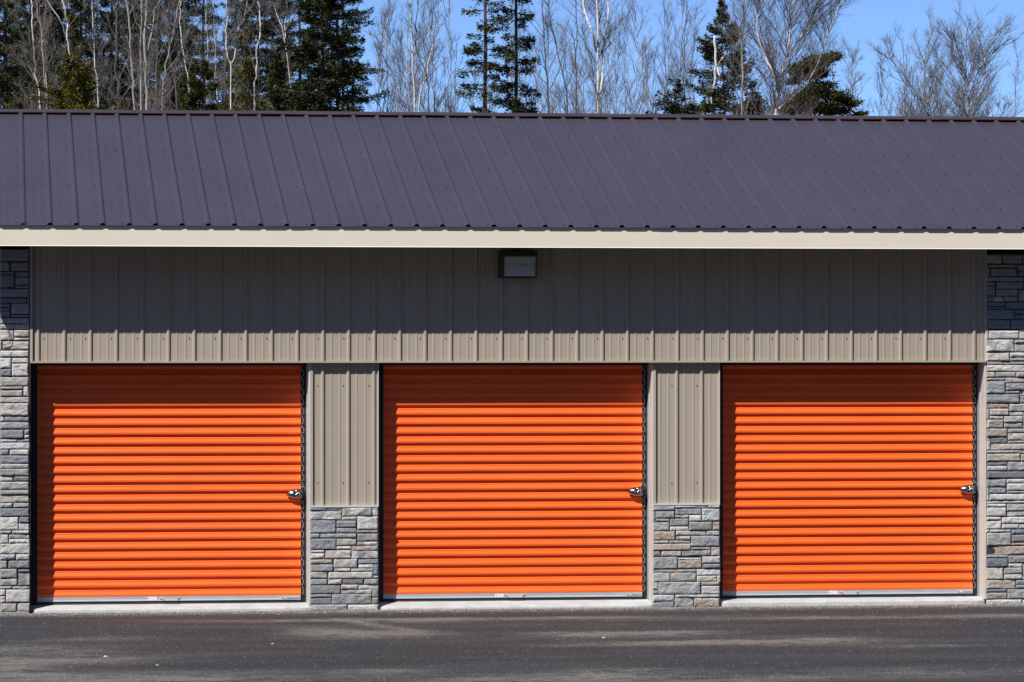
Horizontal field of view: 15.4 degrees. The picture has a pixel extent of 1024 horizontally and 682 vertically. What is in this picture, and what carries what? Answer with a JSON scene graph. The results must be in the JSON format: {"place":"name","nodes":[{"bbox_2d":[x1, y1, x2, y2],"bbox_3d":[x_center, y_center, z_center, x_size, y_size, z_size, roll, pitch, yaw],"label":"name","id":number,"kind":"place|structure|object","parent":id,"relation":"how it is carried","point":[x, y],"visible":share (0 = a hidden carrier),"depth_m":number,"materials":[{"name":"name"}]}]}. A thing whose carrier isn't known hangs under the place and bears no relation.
{"place":"outdoors","nodes":[
{"label":"outdoors","id":0,"kind":"place"},
{"bbox_2d":[0,0,82,108],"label":"birch tree","id":1,"kind":"object","parent":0,"point":[43,68],"visible":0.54,"depth_m":92.34,"materials":[{"name":"grey plant"}]},
{"bbox_2d":[491,0,525,111],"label":"bare tree","id":2,"kind":"object","parent":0,"point":[510,1],"visible":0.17,"depth_m":116.72,"materials":[{"name":"grey plant"}]},
{"bbox_2d":[0,603,1023,681],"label":"asphalt yard","id":3,"kind":"structure","parent":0,"point":[507,653],"depth_m":29.76,"materials":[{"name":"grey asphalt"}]},
{"bbox_2d":[0,109,1023,613],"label":"storage building","id":4,"kind":"structure","parent":3,"relation":"on","point":[290,361],"depth_m":34.12,"materials":[{"name":"grey metal"}]},
{"bbox_2d":[31,363,306,604],"bbox_3d":[-3.049,1.218,33.696,2.453,2.257,0.131,0,0,-8],"label":"roll up door","id":5,"kind":"structure","parent":4,"relation":"in","point":[152,483],"depth_m":33.71,"materials":[{"name":"orange paint"}]},
{"bbox_2d":[379,363,648,601],"bbox_3d":[0.010,1.218,34.112,2.469,2.257,0.131,0,0,-8],"label":"roll up door","id":6,"kind":"structure","parent":4,"relation":"in","point":[498,481],"depth_m":34.12,"materials":[{"name":"orange paint"}]},
{"bbox_2d":[498,251,537,277],"bbox_3d":[0.052,-0.681,33.817,0.335,0.242,0.154,0,0,-8],"label":"wall light","id":7,"kind":"object","parent":4,"relation":"attached to","point":[517,264],"visible":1,"depth_m":33.77,"materials":[{"name":"grey metal"}]},
{"bbox_2d":[719,362,979,598],"bbox_3d":[3.064,1.218,34.527,2.445,2.257,0.131,0,0,-8],"label":"roll up door","id":8,"kind":"structure","parent":4,"relation":"in","point":[838,479],"depth_m":34.54,"materials":[{"name":"orange paint"}]},
{"bbox_2d":[0,0,1023,116],"label":"sky","id":9,"kind":"structure","parent":0,"point":[878,17],"materials":[{"name":"blue"}]},
{"bbox_3d":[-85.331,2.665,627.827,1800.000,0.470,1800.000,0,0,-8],"label":"ground","id":10,"kind":"structure","parent":0,"visible":0},
{"bbox_2d":[0,0,41,108],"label":"spruce tree","id":11,"kind":"object","parent":10,"relation":"on","point":[10,70],"visible":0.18,"depth_m":99.06,"materials":[{"name":"green plant"}]},
{"bbox_2d":[0,0,67,108],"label":"spruce tree","id":12,"kind":"object","parent":10,"relation":"on","point":[22,77],"visible":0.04,"depth_m":108.88,"materials":[{"name":"green plant"}]},
{"bbox_2d":[10,0,73,108],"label":"birch tree","id":13,"kind":"object","parent":10,"relation":"on","point":[34,50],"visible":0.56,"depth_m":91.28,"materials":[{"name":"grey plant"}]},
{"bbox_2d":[21,0,69,108],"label":"bare tree","id":14,"kind":"object","parent":10,"relation":"on","point":[43,23],"visible":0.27,"depth_m":106.21,"materials":[{"name":"grey plant"}]},
{"bbox_2d":[22,0,71,108],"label":"tree","id":15,"kind":"object","parent":10,"relation":"on","point":[55,6],"visible":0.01,"depth_m":111.02,"materials":[{"name":"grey plant"}]},
{"bbox_2d":[17,0,82,108],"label":"spruce tree","id":16,"kind":"object","parent":10,"relation":"on","point":[56,37],"visible":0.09,"depth_m":107.03,"materials":[{"name":"green plant"}]},
{"bbox_2d":[29,52,115,109],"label":"spruce tree","id":17,"kind":"object","parent":10,"relation":"on","point":[82,84],"visible":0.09,"depth_m":83.31,"materials":[{"name":"green plant"}]},
{"bbox_2d":[44,0,112,106],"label":"birch tree","id":18,"kind":"object","parent":10,"relation":"on","point":[66,33],"visible":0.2,"depth_m":94.34,"materials":[{"name":"white plant"}]},
{"bbox_2d":[58,0,105,107],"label":"tree","id":19,"kind":"object","parent":10,"relation":"on","point":[71,16],"visible":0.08,"depth_m":103.32,"materials":[{"name":"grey plant"}]},
{"bbox_2d":[59,0,127,107],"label":"spruce tree","id":20,"kind":"object","parent":10,"relation":"on","point":[89,21],"visible":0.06,"depth_m":117.32,"materials":[{"name":"green plant"}]},
{"bbox_2d":[69,0,122,109],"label":"birch tree","id":21,"kind":"object","parent":10,"relation":"on","point":[96,72],"visible":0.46,"depth_m":95.53,"materials":[{"name":"grey plant"}]},
{"bbox_2d":[88,0,132,109],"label":"tree","id":22,"kind":"object","parent":10,"relation":"on","point":[111,22],"visible":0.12,"depth_m":102.51,"materials":[{"name":"grey plant"}]},
{"bbox_2d":[84,0,153,109],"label":"bare tree","id":23,"kind":"object","parent":10,"relation":"on","point":[116,38],"visible":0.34,"depth_m":92.50,"materials":[{"name":"grey plant"}]},
{"bbox_2d":[100,0,153,109],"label":"tree","id":24,"kind":"object","parent":10,"relation":"on","point":[120,39],"visible":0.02,"depth_m":119.33,"materials":[{"name":"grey plant"}]},
{"bbox_2d":[106,0,169,109],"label":"spruce tree","id":25,"kind":"object","parent":10,"relation":"on","point":[136,89],"visible":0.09,"depth_m":111.55,"materials":[{"name":"green plant"}]},
{"bbox_2d":[98,0,178,109],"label":"bare tree","id":26,"kind":"object","parent":10,"relation":"on","point":[140,71],"visible":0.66,"depth_m":86.59,"materials":[{"name":"grey plant"}]},
{"bbox_2d":[107,0,176,109],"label":"bare tree","id":27,"kind":"object","parent":10,"relation":"on","point":[130,28],"visible":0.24,"depth_m":87.61,"materials":[{"name":"grey plant"}]},
{"bbox_2d":[112,0,185,109],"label":"bare tree","id":28,"kind":"object","parent":10,"relation":"on","point":[149,45],"visible":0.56,"depth_m":85.64,"materials":[{"name":"grey plant"}]},
{"bbox_2d":[129,0,184,109],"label":"bare tree","id":29,"kind":"object","parent":10,"relation":"on","point":[176,91],"visible":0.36,"depth_m":96.70,"materials":[{"name":"grey plant"}]},
{"bbox_2d":[119,0,195,109],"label":"bare tree","id":30,"kind":"object","parent":10,"relation":"on","point":[156,68],"visible":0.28,"depth_m":89.67,"materials":[{"name":"grey plant"}]},
{"bbox_2d":[124,0,192,108],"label":"spruce tree","id":31,"kind":"object","parent":10,"relation":"on","point":[147,36],"visible":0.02,"depth_m":131.37,"materials":[{"name":"green plant"}]},
{"bbox_2d":[142,0,202,107],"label":"bare tree","id":32,"kind":"object","parent":10,"relation":"on","point":[174,30],"visible":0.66,"depth_m":90.70,"materials":[{"name":"grey plant"}]},
{"bbox_2d":[125,0,222,109],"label":"spruce tree","id":33,"kind":"object","parent":10,"relation":"on","point":[173,58],"visible":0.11,"depth_m":112.68,"materials":[{"name":"green plant"}]},
{"bbox_2d":[157,1,210,109],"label":"birch tree","id":34,"kind":"object","parent":10,"relation":"on","point":[181,32],"visible":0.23,"depth_m":93.75,"materials":[{"name":"grey plant"}]},
{"bbox_2d":[156,0,212,109],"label":"spruce tree","id":35,"kind":"object","parent":10,"relation":"on","point":[190,20],"visible":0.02,"depth_m":120.62,"materials":[{"name":"green plant"}]},
{"bbox_2d":[166,59,238,110],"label":"spruce tree","id":36,"kind":"object","parent":10,"relation":"on","point":[198,85],"visible":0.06,"depth_m":87.76,"materials":[{"name":"green plant"}]},
{"bbox_2d":[173,0,237,109],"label":"spruce tree","id":37,"kind":"object","parent":10,"relation":"on","point":[203,12],"visible":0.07,"depth_m":121.62,"materials":[{"name":"green plant"}]},
{"bbox_2d":[195,0,224,102],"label":"bare tree","id":38,"kind":"object","parent":10,"relation":"on","point":[207,28],"visible":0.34,"depth_m":120.14,"materials":[{"name":"grey plant"}]},
{"bbox_2d":[181,0,253,108],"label":"birch tree","id":39,"kind":"object","parent":10,"relation":"on","point":[195,42],"visible":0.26,"depth_m":91.84,"materials":[{"name":"grey plant"}]},
{"bbox_2d":[196,0,247,108],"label":"bare tree","id":40,"kind":"object","parent":10,"relation":"on","point":[224,75],"visible":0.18,"depth_m":97.87,"materials":[{"name":"grey plant"}]},
{"bbox_2d":[205,0,264,104],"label":"spruce tree","id":41,"kind":"object","parent":10,"relation":"on","point":[231,23],"visible":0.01,"depth_m":134.71,"materials":[{"name":"green plant"}]},
{"bbox_2d":[208,0,271,109],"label":"birch tree","id":42,"kind":"object","parent":10,"relation":"on","point":[226,47],"visible":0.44,"depth_m":89.99,"materials":[{"name":"white plant"}]},
{"bbox_2d":[211,0,275,110],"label":"spruce tree","id":43,"kind":"object","parent":10,"relation":"on","point":[254,34],"visible":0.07,"depth_m":99.97,"materials":[{"name":"green plant"}]},
{"bbox_2d":[227,12,267,110],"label":"spruce tree","id":44,"kind":"object","parent":10,"relation":"on","point":[248,70],"visible":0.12,"depth_m":92.96,"materials":[{"name":"green plant"}]},
{"bbox_2d":[217,0,292,109],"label":"spruce tree","id":45,"kind":"object","parent":10,"relation":"on","point":[266,23],"visible":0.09,"depth_m":111.98,"materials":[{"name":"green plant"}]},
{"bbox_2d":[215,0,295,110],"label":"birch tree","id":46,"kind":"object","parent":10,"relation":"on","point":[256,71],"visible":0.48,"depth_m":91.01,"materials":[{"name":"grey plant"}]},
{"bbox_2d":[226,0,316,110],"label":"spruce tree","id":47,"kind":"object","parent":10,"relation":"on","point":[272,34],"visible":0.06,"depth_m":117.77,"materials":[{"name":"green plant"}]},
{"bbox_2d":[249,52,299,110],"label":"spruce tree","id":48,"kind":"object","parent":10,"relation":"on","point":[280,76],"visible":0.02,"depth_m":89.07,"materials":[{"name":"green plant"}]},
{"bbox_2d":[248,0,308,109],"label":"birch tree","id":49,"kind":"object","parent":10,"relation":"on","point":[290,13],"visible":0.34,"depth_m":99.09,"materials":[{"name":"grey plant"}]},
{"bbox_2d":[264,0,341,109],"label":"spruce tree","id":50,"kind":"object","parent":10,"relation":"on","point":[299,74],"visible":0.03,"depth_m":122.10,"materials":[{"name":"green plant"}]},
{"bbox_2d":[265,0,369,110],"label":"spruce tree","id":51,"kind":"object","parent":10,"relation":"on","point":[306,51],"visible":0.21,"depth_m":88.07,"materials":[{"name":"green plant"}]},
{"bbox_2d":[306,0,368,111],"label":"spruce tree","id":52,"kind":"object","parent":10,"relation":"on","point":[355,30],"visible":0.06,"depth_m":94.15,"materials":[{"name":"green plant"}]},
{"bbox_2d":[306,0,389,111],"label":"spruce tree","id":53,"kind":"object","parent":10,"relation":"on","point":[360,100],"visible":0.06,"depth_m":112.37,"materials":[{"name":"green plant"}]},
{"bbox_2d":[366,3,390,111],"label":"bare tree","id":54,"kind":"object","parent":10,"relation":"on","point":[379,55],"visible":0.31,"depth_m":114.76,"materials":[{"name":"grey plant"}]},
{"bbox_2d":[368,7,398,111],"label":"bare tree","id":55,"kind":"object","parent":10,"relation":"on","point":[381,57],"visible":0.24,"depth_m":122.74,"materials":[{"name":"grey plant"}]},
{"bbox_2d":[362,0,412,111],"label":"birch tree","id":56,"kind":"object","parent":10,"relation":"on","point":[384,22],"visible":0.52,"depth_m":104.49,"materials":[{"name":"grey plant"}]},
{"bbox_2d":[374,0,403,111],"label":"bare tree","id":57,"kind":"object","parent":10,"relation":"on","point":[390,100],"visible":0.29,"depth_m":122.85,"materials":[{"name":"grey plant"}]},
{"bbox_2d":[380,6,420,111],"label":"bare tree","id":58,"kind":"object","parent":10,"relation":"on","point":[397,31],"visible":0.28,"depth_m":107.96,"materials":[{"name":"grey plant"}]},
{"bbox_2d":[373,18,434,111],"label":"birch tree","id":59,"kind":"object","parent":10,"relation":"on","point":[406,81],"visible":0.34,"depth_m":106.55,"materials":[{"name":"grey plant"}]},
{"bbox_2d":[381,0,444,111],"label":"birch tree","id":60,"kind":"object","parent":10,"relation":"on","point":[413,65],"visible":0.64,"depth_m":101.57,"materials":[{"name":"grey plant"}]},
{"bbox_2d":[398,0,445,111],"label":"bare tree","id":61,"kind":"object","parent":10,"relation":"on","point":[424,79],"visible":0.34,"depth_m":96.57,"materials":[{"name":"grey plant"}]},
{"bbox_2d":[405,2,439,111],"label":"bare tree","id":62,"kind":"object","parent":10,"relation":"on","point":[425,63],"visible":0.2,"depth_m":134.26,"materials":[{"name":"grey plant"}]},
{"bbox_2d":[397,0,452,111],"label":"birch tree","id":63,"kind":"object","parent":10,"relation":"on","point":[423,82],"visible":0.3,"depth_m":100.59,"materials":[{"name":"grey plant"}]},
{"bbox_2d":[415,0,444,111],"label":"bare tree","id":64,"kind":"object","parent":10,"relation":"on","point":[430,50],"visible":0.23,"depth_m":123.73,"materials":[{"name":"grey plant"}]},
{"bbox_2d":[420,26,457,111],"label":"bare tree","id":65,"kind":"object","parent":10,"relation":"on","point":[441,98],"visible":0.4,"depth_m":97.55,"materials":[{"name":"grey plant"}]},
{"bbox_2d":[431,0,468,111],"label":"bare tree","id":66,"kind":"object","parent":10,"relation":"on","point":[451,42],"visible":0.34,"depth_m":120.01,"materials":[{"name":"grey plant"}]},
{"bbox_2d":[442,33,475,111],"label":"bare tree","id":67,"kind":"object","parent":10,"relation":"on","point":[455,75],"visible":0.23,"depth_m":107.61,"materials":[{"name":"grey plant"}]},
{"bbox_2d":[454,0,520,112],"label":"spruce tree","id":68,"kind":"object","parent":10,"relation":"on","point":[476,48],"visible":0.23,"depth_m":90.64,"materials":[{"name":"green plant"}]},
{"bbox_2d":[489,0,542,112],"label":"spruce tree","id":69,"kind":"object","parent":10,"relation":"on","point":[506,69],"visible":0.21,"depth_m":91.82,"materials":[{"name":"green plant"}]},
{"bbox_2d":[521,23,555,112],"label":"bare tree","id":70,"kind":"object","parent":10,"relation":"on","point":[536,76],"visible":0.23,"depth_m":110.58,"materials":[{"name":"grey plant"}]},
{"bbox_2d":[511,1,582,112],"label":"bare tree","id":71,"kind":"object","parent":10,"relation":"on","point":[544,50],"visible":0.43,"depth_m":100.03,"materials":[{"name":"grey plant"}]},
{"bbox_2d":[532,0,565,112],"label":"bare tree","id":72,"kind":"object","parent":10,"relation":"on","point":[547,31],"visible":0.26,"depth_m":120.84,"materials":[{"name":"grey plant"}]},
{"bbox_2d":[536,0,609,112],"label":"bare tree","id":73,"kind":"object","parent":10,"relation":"on","point":[552,30],"visible":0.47,"depth_m":99.02,"materials":[{"name":"grey plant"}]},
{"bbox_2d":[548,0,601,112],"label":"bare tree","id":74,"kind":"object","parent":10,"relation":"on","point":[565,35],"visible":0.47,"depth_m":97.10,"materials":[{"name":"grey plant"}]},
{"bbox_2d":[555,0,616,113],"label":"birch tree","id":75,"kind":"object","parent":10,"relation":"on","point":[570,72],"visible":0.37,"depth_m":98.15,"materials":[{"name":"grey plant"}]},
{"bbox_2d":[584,1,615,112],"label":"bare tree","id":76,"kind":"object","parent":10,"relation":"on","point":[600,67],"visible":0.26,"depth_m":136.11,"materials":[{"name":"grey plant"}]},
{"bbox_2d":[569,0,634,112],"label":"birch tree","id":77,"kind":"object","parent":10,"relation":"on","point":[599,85],"visible":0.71,"depth_m":91.09,"materials":[{"name":"grey plant"}]},
{"bbox_2d":[589,1,626,113],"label":"bare tree","id":78,"kind":"object","parent":10,"relation":"on","point":[607,60],"visible":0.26,"depth_m":116.85,"materials":[{"name":"grey plant"}]},
{"bbox_2d":[586,19,643,113],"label":"birch tree","id":79,"kind":"object","parent":10,"relation":"on","point":[607,78],"visible":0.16,"depth_m":101.26,"materials":[{"name":"grey plant"}]},
{"bbox_2d":[602,19,637,113],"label":"bare tree","id":80,"kind":"object","parent":10,"relation":"on","point":[616,73],"visible":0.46,"depth_m":113.51,"materials":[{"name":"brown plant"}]},
{"bbox_2d":[608,0,636,113],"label":"bare tree","id":81,"kind":"object","parent":10,"relation":"on","point":[623,55],"visible":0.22,"depth_m":120.75,"materials":[{"name":"grey plant"}]},
{"bbox_2d":[607,0,657,113],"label":"bare tree","id":82,"kind":"object","parent":10,"relation":"on","point":[635,73],"visible":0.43,"depth_m":133.88,"materials":[{"name":"grey plant"}]},
{"bbox_2d":[631,30,651,113],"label":"bare tree","id":83,"kind":"object","parent":10,"relation":"on","point":[643,77],"visible":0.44,"depth_m":125.00,"materials":[{"name":"grey plant"}]},
{"bbox_2d":[643,0,677,112],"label":"bare tree","id":84,"kind":"object","parent":10,"relation":"on","point":[666,82],"visible":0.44,"depth_m":108.74,"materials":[{"name":"grey plant"}]},
{"bbox_2d":[652,0,680,113],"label":"bare tree","id":85,"kind":"object","parent":10,"relation":"on","point":[668,21],"visible":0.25,"depth_m":130.86,"materials":[{"name":"grey plant"}]},
{"bbox_2d":[645,73,692,113],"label":"spruce tree","id":86,"kind":"object","parent":10,"relation":"on","point":[671,108],"visible":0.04,"depth_m":88.24,"materials":[{"name":"green plant"}]},
{"bbox_2d":[660,13,688,111],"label":"bare tree","id":87,"kind":"object","parent":10,"relation":"on","point":[675,64],"visible":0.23,"depth_m":122.47,"materials":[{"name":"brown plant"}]},
{"bbox_2d":[666,0,697,112],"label":"bare tree","id":88,"kind":"object","parent":10,"relation":"on","point":[681,37],"visible":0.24,"depth_m":113.57,"materials":[{"name":"grey plant"}]},
{"bbox_2d":[669,0,701,104],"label":"bare tree","id":89,"kind":"object","parent":10,"relation":"on","point":[684,62],"visible":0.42,"depth_m":112.89,"materials":[{"name":"grey plant"}]},
{"bbox_2d":[682,95,701,113],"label":"spruce tree","id":90,"kind":"object","parent":10,"relation":"on","point":[691,106],"visible":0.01,"depth_m":90.33,"materials":[{"name":"green plant"}]},
{"bbox_2d":[674,0,710,111],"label":"bare tree","id":91,"kind":"object","parent":10,"relation":"on","point":[694,38],"visible":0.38,"depth_m":121.76,"materials":[{"name":"grey plant"}]},
{"bbox_2d":[699,87,726,114],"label":"spruce tree","id":92,"kind":"object","parent":10,"relation":"on","point":[704,107],"visible":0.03,"depth_m":87.30,"materials":[{"name":"green plant"}]},
{"bbox_2d":[699,35,731,112],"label":"birch tree","id":93,"kind":"object","parent":10,"relation":"on","point":[715,61],"visible":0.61,"depth_m":89.44,"materials":[{"name":"white plant"}]},
{"bbox_2d":[672,0,778,114],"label":"spruce tree","id":94,"kind":"object","parent":10,"relation":"on","point":[707,48],"visible":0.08,"depth_m":95.61,"materials":[{"name":"green plant"}]},
{"bbox_2d":[708,0,776,114],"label":"bare tree","id":95,"kind":"object","parent":10,"relation":"on","point":[742,74],"visible":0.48,"depth_m":90.54,"materials":[{"name":"grey plant"}]},
{"bbox_2d":[722,19,799,114],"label":"bare tree","id":96,"kind":"object","parent":10,"relation":"on","point":[748,98],"visible":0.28,"depth_m":91.60,"materials":[{"name":"grey plant"}]},
{"bbox_2d":[715,0,866,114],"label":"birch tree","id":97,"kind":"object","parent":10,"relation":"on","point":[772,67],"visible":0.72,"depth_m":89.61,"materials":[{"name":"grey plant"}]},
{"bbox_2d":[774,48,872,115],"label":"pine tree","id":98,"kind":"object","parent":10,"relation":"on","point":[842,100],"visible":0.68,"depth_m":93.40,"materials":[{"name":"green plant"}]},
{"bbox_2d":[836,46,869,115],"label":"bare tree","id":99,"kind":"object","parent":10,"relation":"on","point":[853,57],"visible":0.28,"depth_m":95.02,"materials":[{"name":"grey plant"}]},
{"bbox_2d":[838,31,871,110],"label":"bare tree","id":100,"kind":"object","parent":10,"relation":"on","point":[850,73],"visible":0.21,"depth_m":121.23,"materials":[{"name":"plant"}]},
{"bbox_2d":[869,41,891,115],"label":"bare tree","id":101,"kind":"object","parent":10,"relation":"on","point":[881,90],"visible":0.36,"depth_m":124.48,"materials":[{"name":"plant"}]},
{"bbox_2d":[888,32,917,115],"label":"bare tree","id":102,"kind":"object","parent":10,"relation":"on","point":[903,84],"visible":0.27,"depth_m":132.88,"materials":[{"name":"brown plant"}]},
{"bbox_2d":[866,20,968,115],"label":"bare tree","id":103,"kind":"object","parent":10,"relation":"on","point":[931,92],"visible":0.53,"depth_m":94.25,"materials":[{"name":"grey plant"}]},
{"bbox_2d":[916,1,1023,116],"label":"bare tree","id":104,"kind":"object","parent":10,"relation":"on","point":[974,107],"visible":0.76,"depth_m":92.32,"materials":[{"name":"grey plant"}]},
{"bbox_2d":[1008,39,1023,116],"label":"bare tree","id":105,"kind":"object","parent":10,"relation":"on","point":[1015,82],"visible":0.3,"depth_m":135.15,"materials":[{"name":"grey plant"}]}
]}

